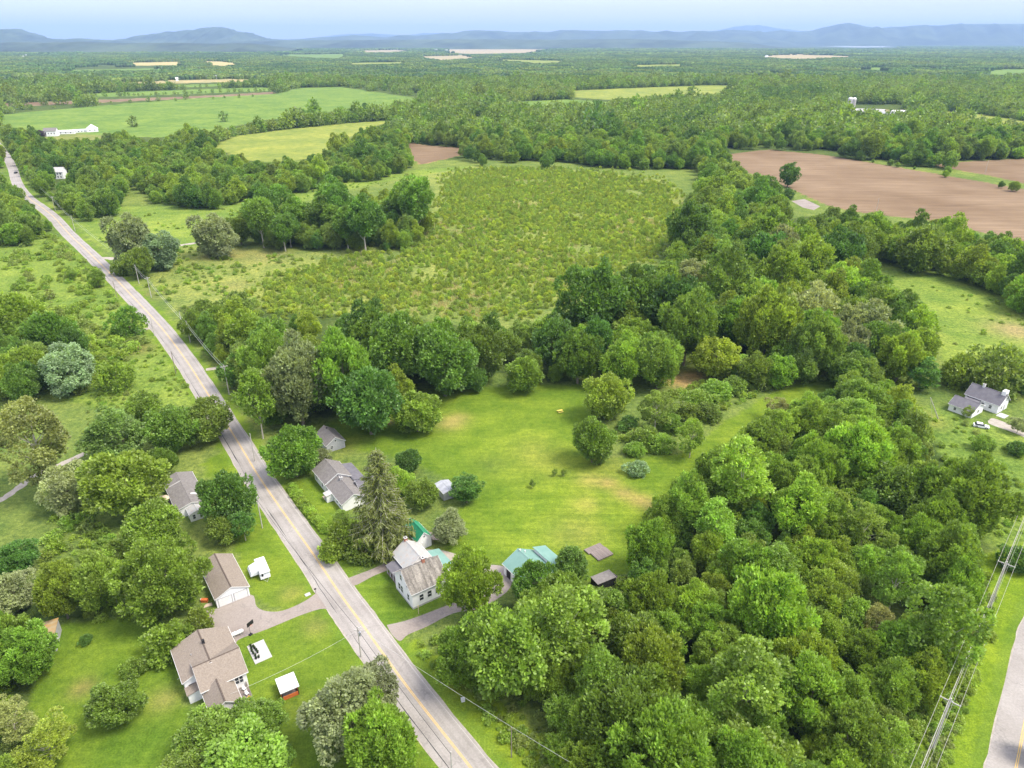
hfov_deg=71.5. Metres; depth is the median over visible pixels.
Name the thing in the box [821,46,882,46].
lake
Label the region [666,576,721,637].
broadleaf tree
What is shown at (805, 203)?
gravel patch
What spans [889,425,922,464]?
broadleaf tree
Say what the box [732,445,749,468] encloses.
broadleaf tree
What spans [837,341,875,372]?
broadleaf tree
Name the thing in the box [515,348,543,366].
broadleaf tree
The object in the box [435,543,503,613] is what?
broadleaf tree
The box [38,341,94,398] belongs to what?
willow tree
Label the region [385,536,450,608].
farmhouse
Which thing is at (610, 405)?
broadleaf tree
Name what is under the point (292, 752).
broadleaf tree
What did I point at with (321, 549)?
shrub
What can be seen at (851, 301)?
broadleaf tree
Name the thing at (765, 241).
broadleaf tree
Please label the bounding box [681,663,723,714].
broadleaf tree
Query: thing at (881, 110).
long barn
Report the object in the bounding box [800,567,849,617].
broadleaf tree
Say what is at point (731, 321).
broadleaf tree
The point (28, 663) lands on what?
broadleaf tree
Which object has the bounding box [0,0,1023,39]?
sky
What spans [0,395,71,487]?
broadleaf tree
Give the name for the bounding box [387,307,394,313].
marsh shrub
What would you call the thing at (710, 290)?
broadleaf tree
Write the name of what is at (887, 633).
broadleaf tree
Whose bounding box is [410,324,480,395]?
broadleaf tree
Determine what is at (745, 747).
broadleaf tree
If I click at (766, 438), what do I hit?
broadleaf tree
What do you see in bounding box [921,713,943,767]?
overhead wire
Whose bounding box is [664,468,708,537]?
broadleaf tree
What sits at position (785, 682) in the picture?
broadleaf tree
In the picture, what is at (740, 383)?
shrub
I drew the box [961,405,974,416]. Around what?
broadleaf tree
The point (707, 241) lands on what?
broadleaf tree
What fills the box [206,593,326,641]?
driveway
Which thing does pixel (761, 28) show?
mountains
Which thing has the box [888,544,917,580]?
broadleaf tree
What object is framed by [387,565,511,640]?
driveway
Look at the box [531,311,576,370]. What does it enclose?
broadleaf tree
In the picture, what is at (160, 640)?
shrub
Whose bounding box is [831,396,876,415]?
broadleaf tree
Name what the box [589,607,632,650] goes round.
broadleaf tree
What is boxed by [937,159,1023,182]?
ploughed field
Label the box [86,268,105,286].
broadleaf tree
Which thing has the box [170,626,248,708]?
tan roofed house
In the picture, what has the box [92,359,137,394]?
bushy tree
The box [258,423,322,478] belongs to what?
broadleaf tree
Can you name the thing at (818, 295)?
broadleaf tree
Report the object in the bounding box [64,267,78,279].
broadleaf tree
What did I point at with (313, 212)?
broadleaf tree
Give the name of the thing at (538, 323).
broadleaf tree
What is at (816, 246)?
broadleaf tree
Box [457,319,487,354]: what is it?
broadleaf tree
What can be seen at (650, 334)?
broadleaf tree
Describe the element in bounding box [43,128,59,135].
white house
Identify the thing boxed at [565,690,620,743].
broadleaf tree
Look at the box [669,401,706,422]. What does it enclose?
shrub
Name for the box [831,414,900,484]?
broadleaf tree
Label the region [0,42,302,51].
foothills
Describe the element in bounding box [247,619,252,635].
basketball hoop
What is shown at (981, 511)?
broadleaf tree
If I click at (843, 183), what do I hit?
ploughed field
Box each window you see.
[419,593,423,600]
[427,589,431,596]
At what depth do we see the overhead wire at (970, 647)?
132.41 m
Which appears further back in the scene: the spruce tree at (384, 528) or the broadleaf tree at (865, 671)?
the spruce tree at (384, 528)
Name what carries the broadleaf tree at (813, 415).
on the ground at (500, 439)
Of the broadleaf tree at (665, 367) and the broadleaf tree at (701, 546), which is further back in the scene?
the broadleaf tree at (665, 367)
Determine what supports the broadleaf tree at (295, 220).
on the ground at (500, 439)
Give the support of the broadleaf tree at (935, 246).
on the ground at (500, 439)
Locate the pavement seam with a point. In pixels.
(300, 557)
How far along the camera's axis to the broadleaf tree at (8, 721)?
123.44 m
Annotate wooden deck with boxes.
[235,681,254,728]
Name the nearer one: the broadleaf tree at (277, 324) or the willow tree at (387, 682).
the willow tree at (387, 682)
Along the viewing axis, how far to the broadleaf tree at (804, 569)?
153.24 m
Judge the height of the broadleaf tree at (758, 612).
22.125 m
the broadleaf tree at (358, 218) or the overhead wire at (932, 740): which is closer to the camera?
the overhead wire at (932, 740)
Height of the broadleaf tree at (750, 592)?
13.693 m
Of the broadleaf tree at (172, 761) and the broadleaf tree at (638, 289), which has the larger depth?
the broadleaf tree at (638, 289)
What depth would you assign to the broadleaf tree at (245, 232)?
425.45 m
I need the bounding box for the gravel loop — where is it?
[427,549,458,562]
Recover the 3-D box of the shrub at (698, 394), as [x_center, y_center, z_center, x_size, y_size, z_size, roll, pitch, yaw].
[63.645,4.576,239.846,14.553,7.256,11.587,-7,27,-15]
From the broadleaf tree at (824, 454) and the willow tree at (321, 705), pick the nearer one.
the willow tree at (321, 705)
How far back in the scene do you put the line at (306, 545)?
166.81 m
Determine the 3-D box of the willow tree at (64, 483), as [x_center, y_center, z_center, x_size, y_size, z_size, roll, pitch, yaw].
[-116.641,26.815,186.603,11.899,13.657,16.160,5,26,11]
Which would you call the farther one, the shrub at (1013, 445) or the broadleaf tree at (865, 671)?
the shrub at (1013, 445)
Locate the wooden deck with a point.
(241, 691)
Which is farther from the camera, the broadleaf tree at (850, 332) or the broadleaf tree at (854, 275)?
the broadleaf tree at (854, 275)
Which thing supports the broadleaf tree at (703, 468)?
on the ground at (500, 439)
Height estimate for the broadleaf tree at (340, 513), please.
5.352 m
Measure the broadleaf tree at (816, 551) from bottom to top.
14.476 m
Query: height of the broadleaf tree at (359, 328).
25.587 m
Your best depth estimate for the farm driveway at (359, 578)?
165.59 m
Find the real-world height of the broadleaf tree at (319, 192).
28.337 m
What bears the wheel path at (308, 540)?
on the road at (426, 711)
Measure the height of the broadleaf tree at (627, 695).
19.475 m
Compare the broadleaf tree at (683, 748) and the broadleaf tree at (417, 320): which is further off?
the broadleaf tree at (417, 320)
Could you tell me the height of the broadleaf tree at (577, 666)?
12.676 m
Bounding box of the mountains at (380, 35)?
[324,33,442,36]
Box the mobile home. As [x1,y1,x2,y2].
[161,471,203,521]
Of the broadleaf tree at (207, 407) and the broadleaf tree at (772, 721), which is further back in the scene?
the broadleaf tree at (207, 407)
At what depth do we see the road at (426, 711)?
167.46 m
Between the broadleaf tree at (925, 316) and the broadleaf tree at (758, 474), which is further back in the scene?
the broadleaf tree at (925, 316)
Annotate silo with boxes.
[851,97,856,110]
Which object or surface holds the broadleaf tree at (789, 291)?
on the ground at (500, 439)
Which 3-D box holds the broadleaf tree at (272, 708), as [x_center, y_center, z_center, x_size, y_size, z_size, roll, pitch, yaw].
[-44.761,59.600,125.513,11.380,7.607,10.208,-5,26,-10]
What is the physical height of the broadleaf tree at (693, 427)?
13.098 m
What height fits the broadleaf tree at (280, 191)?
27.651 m
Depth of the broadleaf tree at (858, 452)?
186.25 m
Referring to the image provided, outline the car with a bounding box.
[973,422,989,428]
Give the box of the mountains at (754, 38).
[281,30,810,46]
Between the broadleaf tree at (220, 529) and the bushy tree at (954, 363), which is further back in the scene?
the bushy tree at (954, 363)
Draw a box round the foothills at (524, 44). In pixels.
[221,39,783,48]
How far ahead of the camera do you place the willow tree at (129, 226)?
376.59 m
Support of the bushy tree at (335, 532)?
on the ground at (500, 439)
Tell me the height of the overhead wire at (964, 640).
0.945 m
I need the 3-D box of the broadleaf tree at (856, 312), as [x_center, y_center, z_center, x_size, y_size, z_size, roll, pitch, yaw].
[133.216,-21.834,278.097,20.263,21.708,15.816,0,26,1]
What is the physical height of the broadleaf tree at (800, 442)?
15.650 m
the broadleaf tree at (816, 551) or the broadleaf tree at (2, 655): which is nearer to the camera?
the broadleaf tree at (2, 655)
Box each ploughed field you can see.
[5,92,274,105]
[407,143,458,163]
[732,150,1023,240]
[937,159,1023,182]
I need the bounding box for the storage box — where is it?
[200,598,208,602]
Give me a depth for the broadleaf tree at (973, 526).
158.27 m
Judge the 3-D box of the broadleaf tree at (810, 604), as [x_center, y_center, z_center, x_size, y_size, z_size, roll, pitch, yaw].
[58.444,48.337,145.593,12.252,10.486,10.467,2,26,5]
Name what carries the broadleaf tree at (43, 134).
on the ground at (500, 439)
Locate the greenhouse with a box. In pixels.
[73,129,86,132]
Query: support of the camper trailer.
on the ground at (500, 439)
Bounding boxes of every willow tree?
[0,565,36,614]
[33,457,94,517]
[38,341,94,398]
[73,404,148,457]
[98,211,161,262]
[141,230,180,270]
[185,212,239,257]
[295,665,386,767]
[347,653,398,707]
[431,507,467,545]
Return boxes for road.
[0,143,495,767]
[985,619,1023,767]
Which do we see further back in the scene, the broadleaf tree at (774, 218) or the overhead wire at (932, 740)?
the broadleaf tree at (774, 218)
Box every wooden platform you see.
[584,543,603,554]
[590,547,612,560]
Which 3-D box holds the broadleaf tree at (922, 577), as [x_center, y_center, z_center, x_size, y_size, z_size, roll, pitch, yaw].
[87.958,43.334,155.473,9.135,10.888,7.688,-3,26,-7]
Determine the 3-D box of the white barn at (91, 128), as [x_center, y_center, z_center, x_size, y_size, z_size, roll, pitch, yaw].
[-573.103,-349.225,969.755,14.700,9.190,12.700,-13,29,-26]
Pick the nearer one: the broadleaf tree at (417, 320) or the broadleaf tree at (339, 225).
the broadleaf tree at (417, 320)
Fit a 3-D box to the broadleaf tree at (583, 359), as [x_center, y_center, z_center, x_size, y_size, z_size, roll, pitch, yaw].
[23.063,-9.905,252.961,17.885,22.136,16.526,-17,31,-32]
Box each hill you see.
[0,29,139,42]
[115,27,280,43]
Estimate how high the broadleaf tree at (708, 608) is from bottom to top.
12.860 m
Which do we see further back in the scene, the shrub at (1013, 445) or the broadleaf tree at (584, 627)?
the shrub at (1013, 445)
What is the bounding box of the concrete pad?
[247,639,271,663]
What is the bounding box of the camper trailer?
[247,556,270,581]
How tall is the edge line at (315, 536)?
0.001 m
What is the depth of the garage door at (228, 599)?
156.14 m
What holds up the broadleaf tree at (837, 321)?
on the ground at (500, 439)
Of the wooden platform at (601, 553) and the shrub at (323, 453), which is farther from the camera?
the shrub at (323, 453)
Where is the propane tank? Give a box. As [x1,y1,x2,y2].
[231,629,243,637]
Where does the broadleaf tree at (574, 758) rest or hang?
on the ground at (500, 439)
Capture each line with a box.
[25,188,492,766]
[30,199,469,767]
[33,201,471,767]
[1015,722,1023,767]
[1017,732,1023,767]
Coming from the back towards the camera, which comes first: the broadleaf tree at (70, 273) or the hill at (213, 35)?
the hill at (213, 35)
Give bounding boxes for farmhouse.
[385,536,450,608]
[948,382,1010,418]
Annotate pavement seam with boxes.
[80,250,448,767]
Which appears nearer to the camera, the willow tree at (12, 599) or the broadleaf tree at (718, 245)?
the willow tree at (12, 599)
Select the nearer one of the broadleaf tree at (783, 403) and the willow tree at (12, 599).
the willow tree at (12, 599)
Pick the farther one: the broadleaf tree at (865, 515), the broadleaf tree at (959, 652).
the broadleaf tree at (865, 515)
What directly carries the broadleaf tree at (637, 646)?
on the ground at (500, 439)
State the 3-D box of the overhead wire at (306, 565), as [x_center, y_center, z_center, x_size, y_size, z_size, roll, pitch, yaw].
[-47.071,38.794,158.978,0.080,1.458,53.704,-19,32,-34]
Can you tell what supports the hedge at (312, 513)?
on the ground at (500, 439)
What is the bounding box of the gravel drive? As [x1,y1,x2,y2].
[988,418,1023,436]
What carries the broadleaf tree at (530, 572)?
on the ground at (500, 439)
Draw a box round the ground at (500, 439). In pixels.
[0,47,1023,767]
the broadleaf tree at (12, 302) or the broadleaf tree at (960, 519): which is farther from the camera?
the broadleaf tree at (12, 302)
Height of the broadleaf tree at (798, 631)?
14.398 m
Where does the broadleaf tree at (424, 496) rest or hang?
on the ground at (500, 439)
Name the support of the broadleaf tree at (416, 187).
on the ground at (500, 439)
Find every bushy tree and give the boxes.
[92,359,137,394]
[322,518,357,559]
[939,351,981,390]
[952,341,1023,399]
[1004,351,1023,394]
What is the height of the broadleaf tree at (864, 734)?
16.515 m
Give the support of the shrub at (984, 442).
on the ground at (500, 439)
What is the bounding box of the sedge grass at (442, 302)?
[331,178,666,320]
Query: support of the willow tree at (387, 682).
on the ground at (500, 439)
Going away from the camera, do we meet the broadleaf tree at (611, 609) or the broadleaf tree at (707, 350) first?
the broadleaf tree at (611, 609)
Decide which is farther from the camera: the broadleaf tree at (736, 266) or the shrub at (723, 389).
the broadleaf tree at (736, 266)
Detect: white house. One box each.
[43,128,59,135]
[54,167,66,178]
[312,459,372,510]
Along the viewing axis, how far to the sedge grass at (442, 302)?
371.26 m
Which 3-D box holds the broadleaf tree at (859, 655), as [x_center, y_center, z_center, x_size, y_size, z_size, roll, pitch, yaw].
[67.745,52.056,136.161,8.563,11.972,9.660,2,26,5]
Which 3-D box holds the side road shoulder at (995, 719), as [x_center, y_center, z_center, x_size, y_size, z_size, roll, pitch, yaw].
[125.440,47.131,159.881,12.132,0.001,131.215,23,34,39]
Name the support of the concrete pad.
on the ground at (500, 439)
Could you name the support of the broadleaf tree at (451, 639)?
on the ground at (500, 439)
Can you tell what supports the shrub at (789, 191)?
on the ground at (500, 439)
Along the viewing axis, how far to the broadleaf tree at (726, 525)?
164.46 m
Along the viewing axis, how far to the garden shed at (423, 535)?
173.67 m
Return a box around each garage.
[203,553,249,607]
[317,425,345,451]
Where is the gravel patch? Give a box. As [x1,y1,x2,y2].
[792,199,819,209]
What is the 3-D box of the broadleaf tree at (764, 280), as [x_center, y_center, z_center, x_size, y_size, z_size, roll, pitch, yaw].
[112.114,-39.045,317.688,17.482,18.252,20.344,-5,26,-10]
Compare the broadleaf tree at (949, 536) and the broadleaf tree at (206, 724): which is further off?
the broadleaf tree at (949, 536)
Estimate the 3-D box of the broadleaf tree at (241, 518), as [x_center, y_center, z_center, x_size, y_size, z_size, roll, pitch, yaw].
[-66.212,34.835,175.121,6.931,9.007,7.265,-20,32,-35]
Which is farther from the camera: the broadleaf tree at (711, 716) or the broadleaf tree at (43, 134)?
the broadleaf tree at (43, 134)
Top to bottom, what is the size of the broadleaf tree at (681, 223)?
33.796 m
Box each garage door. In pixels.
[217,594,232,607]
[233,588,248,600]
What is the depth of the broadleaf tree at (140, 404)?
225.40 m
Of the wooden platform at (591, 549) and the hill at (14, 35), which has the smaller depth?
the wooden platform at (591, 549)
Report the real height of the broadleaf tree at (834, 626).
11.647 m
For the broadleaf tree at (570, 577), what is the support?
on the ground at (500, 439)
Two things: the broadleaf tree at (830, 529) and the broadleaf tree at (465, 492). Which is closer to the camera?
the broadleaf tree at (830, 529)
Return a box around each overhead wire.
[257,500,356,627]
[358,630,449,752]
[360,629,565,759]
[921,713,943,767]
[941,560,998,693]
[944,575,1000,711]
[945,571,1001,707]
[952,563,1006,695]
[961,567,1014,703]
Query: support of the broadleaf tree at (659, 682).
on the ground at (500, 439)
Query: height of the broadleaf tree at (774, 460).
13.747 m
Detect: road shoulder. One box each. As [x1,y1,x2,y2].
[4,147,498,767]
[983,617,1023,767]
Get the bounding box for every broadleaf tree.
[0,291,46,330]
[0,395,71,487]
[0,537,40,574]
[0,611,8,649]
[0,611,30,662]
[0,618,60,685]
[0,642,10,680]
[0,693,39,743]
[0,753,18,767]
[9,705,77,767]
[18,310,79,346]
[31,558,80,618]
[36,130,45,136]
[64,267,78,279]
[68,553,122,613]
[73,448,172,516]
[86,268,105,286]
[102,305,149,336]
[103,529,213,626]
[117,496,184,559]
[119,246,155,277]
[123,389,162,421]
[141,403,205,452]
[143,447,179,475]
[157,738,213,767]
[169,702,246,765]
[184,394,233,443]
[194,468,258,522]
[201,711,289,767]
[204,514,240,544]
[221,308,269,345]
[225,211,254,244]
[226,510,256,540]
[227,695,289,746]
[230,366,276,438]
[234,323,285,380]
[239,195,274,247]
[245,317,291,344]
[251,328,328,424]
[252,188,279,220]
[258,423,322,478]
[264,742,296,767]
[268,214,297,251]
[269,183,291,204]
[277,211,301,246]
[279,193,311,222]
[303,194,331,227]
[306,324,371,410]
[313,181,336,198]
[315,171,347,191]
[318,182,352,214]
[319,203,345,223]
[325,364,404,434]
[331,204,358,248]
[331,509,350,522]
[342,297,387,340]
[342,686,418,767]
[343,192,383,249]
[346,303,386,347]
[368,308,426,384]
[370,207,386,226]
[383,466,415,496]
[388,178,407,213]
[390,389,442,432]
[394,180,420,214]
[394,448,422,472]
[397,174,434,225]
[401,475,439,509]
[403,316,426,335]
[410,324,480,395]
[422,316,459,339]
[434,624,484,689]
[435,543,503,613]
[448,471,485,502]
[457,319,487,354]
[458,601,552,702]
[459,322,508,379]
[511,558,556,599]
[512,586,554,618]
[513,650,573,704]
[514,580,610,664]
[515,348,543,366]
[519,613,556,653]
[529,313,570,350]
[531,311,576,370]
[537,569,593,627]
[538,730,582,767]
[542,686,578,730]
[552,254,629,328]
[552,327,604,383]
[555,545,589,581]
[558,732,616,767]
[559,641,603,696]
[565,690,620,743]
[571,416,618,464]
[573,641,626,705]
[575,609,594,642]
[575,662,680,767]
[581,371,634,420]
[583,314,613,368]
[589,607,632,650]
[590,585,623,626]
[598,329,646,386]
[603,588,633,627]
[604,695,715,767]
[605,609,664,665]
[608,326,639,345]
[618,261,649,281]
[620,620,686,693]
[621,567,678,621]
[622,268,672,326]
[623,516,675,567]
[626,317,659,336]
[626,652,682,697]
[635,330,684,388]
[636,389,679,426]
[638,330,682,364]
[640,606,693,656]
[642,493,683,539]
[644,274,708,328]
[657,285,719,365]
[660,687,695,720]
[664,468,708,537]
[665,199,713,243]
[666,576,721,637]
[667,473,715,501]
[676,258,714,281]
[676,417,705,457]
[677,597,732,641]
[680,673,703,702]
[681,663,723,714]
[682,693,726,746]
[688,233,721,261]
[688,335,741,378]
[689,528,726,572]
[689,623,749,665]
[692,495,737,543]
[693,587,727,613]
[694,448,739,480]
[699,238,753,297]
[699,239,740,263]
[700,571,731,609]
[701,444,734,470]
[703,478,742,515]
[704,277,726,301]
[704,550,742,585]
[706,633,796,722]
[706,699,749,723]
[708,620,747,653]
[709,433,775,506]
[711,723,787,767]
[716,710,806,767]
[717,295,745,343]
[717,536,789,583]
[726,297,752,348]
[726,563,822,640]
[727,581,757,630]
[729,532,766,565]
[729,635,767,676]
[731,261,760,277]
[732,282,805,357]
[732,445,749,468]
[735,415,783,452]
[736,277,763,302]
[742,711,796,756]
[744,652,799,714]
[745,229,787,260]
[746,204,798,238]
[747,451,790,480]
[755,243,812,286]
[758,275,778,289]
[761,407,800,448]
[762,536,809,578]
[763,397,789,416]
[765,539,802,583]
[766,223,799,241]
[767,626,841,680]
[769,469,834,534]
[771,454,827,491]
[772,640,819,696]
[775,625,820,650]
[778,647,855,741]
[779,161,801,186]
[782,399,832,436]
[786,287,797,297]
[787,279,840,316]
[787,756,825,767]
[788,390,833,418]
[788,429,821,455]
[789,308,848,371]
[792,232,836,272]
[792,437,849,487]
[792,489,848,519]
[794,535,838,576]
[798,600,827,636]
[799,732,830,765]
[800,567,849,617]
[802,307,842,327]
[804,258,834,277]
[809,558,863,605]
[810,741,865,767]
[811,609,851,656]
[812,511,865,550]
[812,697,892,767]
[815,401,856,438]
[821,223,866,263]
[821,260,871,294]
[821,484,853,510]
[822,413,893,488]
[825,350,874,385]
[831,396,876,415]
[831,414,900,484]
[833,654,852,676]
[834,301,880,325]
[835,294,876,325]
[835,472,879,504]
[835,594,875,635]
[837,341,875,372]
[837,497,900,546]
[837,668,872,710]
[838,318,871,347]
[839,376,894,411]
[840,407,885,426]
[841,220,879,264]
[843,626,889,673]
[844,297,905,345]
[846,662,884,711]
[849,543,891,582]
[856,320,901,353]
[858,258,893,288]
[859,280,903,320]
[859,601,895,630]
[864,460,935,514]
[868,655,921,722]
[868,712,923,767]
[869,538,905,564]
[869,545,925,610]
[871,618,930,671]
[876,328,931,382]
[886,327,923,347]
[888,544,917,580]
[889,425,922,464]
[889,511,947,554]
[894,223,956,271]
[895,563,935,601]
[900,302,941,331]
[900,461,950,502]
[904,356,941,388]
[904,488,969,526]
[904,579,997,673]
[904,645,962,710]
[917,518,986,582]
[919,504,966,523]
[922,449,1023,539]
[929,607,970,660]
[930,550,987,614]
[941,454,1004,500]
[956,523,981,548]
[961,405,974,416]
[1006,417,1023,433]
[1009,245,1023,274]
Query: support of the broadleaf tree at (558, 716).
on the ground at (500, 439)
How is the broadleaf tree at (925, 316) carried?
on the ground at (500, 439)
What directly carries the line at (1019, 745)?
on the side road at (1004, 747)
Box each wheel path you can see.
[5,159,453,767]
[6,151,490,767]
[6,154,479,767]
[6,157,465,767]
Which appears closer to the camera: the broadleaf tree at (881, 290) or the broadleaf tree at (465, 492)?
the broadleaf tree at (465, 492)
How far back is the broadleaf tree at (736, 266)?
309.69 m
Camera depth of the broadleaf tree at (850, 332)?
261.13 m
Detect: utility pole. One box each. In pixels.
[256,497,262,527]
[354,626,361,656]
[511,727,511,757]
[932,695,960,750]
[989,561,1013,606]
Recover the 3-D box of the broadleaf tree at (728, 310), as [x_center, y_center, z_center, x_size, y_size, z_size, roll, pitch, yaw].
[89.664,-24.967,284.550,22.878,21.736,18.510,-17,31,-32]
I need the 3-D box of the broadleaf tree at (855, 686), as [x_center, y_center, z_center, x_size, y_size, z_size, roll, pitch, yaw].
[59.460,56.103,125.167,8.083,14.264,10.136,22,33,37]
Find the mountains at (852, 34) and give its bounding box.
[711,23,1023,46]
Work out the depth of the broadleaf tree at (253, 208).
414.12 m
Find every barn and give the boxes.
[58,130,75,133]
[86,124,98,131]
[502,545,564,582]
[854,108,884,112]
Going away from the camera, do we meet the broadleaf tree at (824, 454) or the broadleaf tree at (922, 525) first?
the broadleaf tree at (922, 525)
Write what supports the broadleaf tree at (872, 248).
on the ground at (500, 439)
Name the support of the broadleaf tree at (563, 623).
on the ground at (500, 439)
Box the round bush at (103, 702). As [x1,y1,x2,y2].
[83,678,148,729]
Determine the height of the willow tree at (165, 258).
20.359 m
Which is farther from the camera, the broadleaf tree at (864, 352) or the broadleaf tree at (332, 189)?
the broadleaf tree at (332, 189)
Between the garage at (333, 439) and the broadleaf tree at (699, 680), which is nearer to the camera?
the broadleaf tree at (699, 680)
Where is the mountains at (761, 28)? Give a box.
[716,25,891,31]
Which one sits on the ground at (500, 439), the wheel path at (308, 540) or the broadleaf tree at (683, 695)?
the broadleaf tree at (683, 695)
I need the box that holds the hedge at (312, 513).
[286,482,329,533]
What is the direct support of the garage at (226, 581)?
on the ground at (500, 439)
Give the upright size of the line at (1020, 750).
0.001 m
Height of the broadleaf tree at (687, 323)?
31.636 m
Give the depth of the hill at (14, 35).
11097.43 m
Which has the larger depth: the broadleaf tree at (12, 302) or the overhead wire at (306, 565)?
the broadleaf tree at (12, 302)
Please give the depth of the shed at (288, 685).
134.62 m
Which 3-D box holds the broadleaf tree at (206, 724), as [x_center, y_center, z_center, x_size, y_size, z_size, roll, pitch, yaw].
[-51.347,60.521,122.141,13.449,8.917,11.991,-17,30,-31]
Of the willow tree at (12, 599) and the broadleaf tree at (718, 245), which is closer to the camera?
the willow tree at (12, 599)
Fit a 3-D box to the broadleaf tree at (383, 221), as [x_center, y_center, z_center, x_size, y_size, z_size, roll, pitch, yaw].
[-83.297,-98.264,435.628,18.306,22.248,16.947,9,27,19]
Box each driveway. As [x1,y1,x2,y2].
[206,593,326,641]
[349,562,388,585]
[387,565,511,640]
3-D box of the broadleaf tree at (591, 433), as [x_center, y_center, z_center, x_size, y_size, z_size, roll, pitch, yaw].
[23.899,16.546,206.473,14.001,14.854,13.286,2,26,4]
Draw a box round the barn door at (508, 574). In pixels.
[506,569,510,579]
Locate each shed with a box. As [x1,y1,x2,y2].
[30,618,61,650]
[275,672,298,699]
[404,517,432,547]
[435,479,454,500]
[591,570,615,587]
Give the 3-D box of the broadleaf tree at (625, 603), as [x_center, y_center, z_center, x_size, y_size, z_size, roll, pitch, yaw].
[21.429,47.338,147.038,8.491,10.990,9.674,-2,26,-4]
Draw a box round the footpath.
[0,452,86,501]
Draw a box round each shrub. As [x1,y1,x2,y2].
[76,632,92,646]
[109,258,128,276]
[116,656,148,679]
[138,617,193,671]
[184,607,214,634]
[315,448,332,464]
[317,540,342,563]
[343,534,381,566]
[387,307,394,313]
[451,305,458,310]
[461,302,468,308]
[616,415,639,432]
[620,460,650,478]
[622,440,646,457]
[626,424,658,449]
[642,432,677,454]
[660,412,683,436]
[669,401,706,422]
[679,388,720,410]
[696,401,723,425]
[700,378,734,404]
[723,374,750,396]
[727,354,751,380]
[782,188,796,199]
[968,433,997,451]
[995,543,1023,574]
[1005,440,1023,457]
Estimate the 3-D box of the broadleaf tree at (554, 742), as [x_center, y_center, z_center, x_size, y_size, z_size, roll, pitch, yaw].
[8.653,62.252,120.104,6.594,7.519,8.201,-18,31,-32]
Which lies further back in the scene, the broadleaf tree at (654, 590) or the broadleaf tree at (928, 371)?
the broadleaf tree at (928, 371)
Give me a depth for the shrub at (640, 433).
215.93 m
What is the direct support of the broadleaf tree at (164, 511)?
on the ground at (500, 439)
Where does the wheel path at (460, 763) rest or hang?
on the road at (426, 711)
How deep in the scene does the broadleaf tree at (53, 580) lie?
147.20 m
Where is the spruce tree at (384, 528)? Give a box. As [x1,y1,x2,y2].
[346,449,415,572]
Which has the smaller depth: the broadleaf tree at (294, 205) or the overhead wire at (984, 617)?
the overhead wire at (984, 617)
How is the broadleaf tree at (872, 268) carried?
on the ground at (500, 439)
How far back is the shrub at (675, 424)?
225.03 m
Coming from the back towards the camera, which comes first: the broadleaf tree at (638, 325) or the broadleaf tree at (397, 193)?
the broadleaf tree at (397, 193)
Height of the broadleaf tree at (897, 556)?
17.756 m

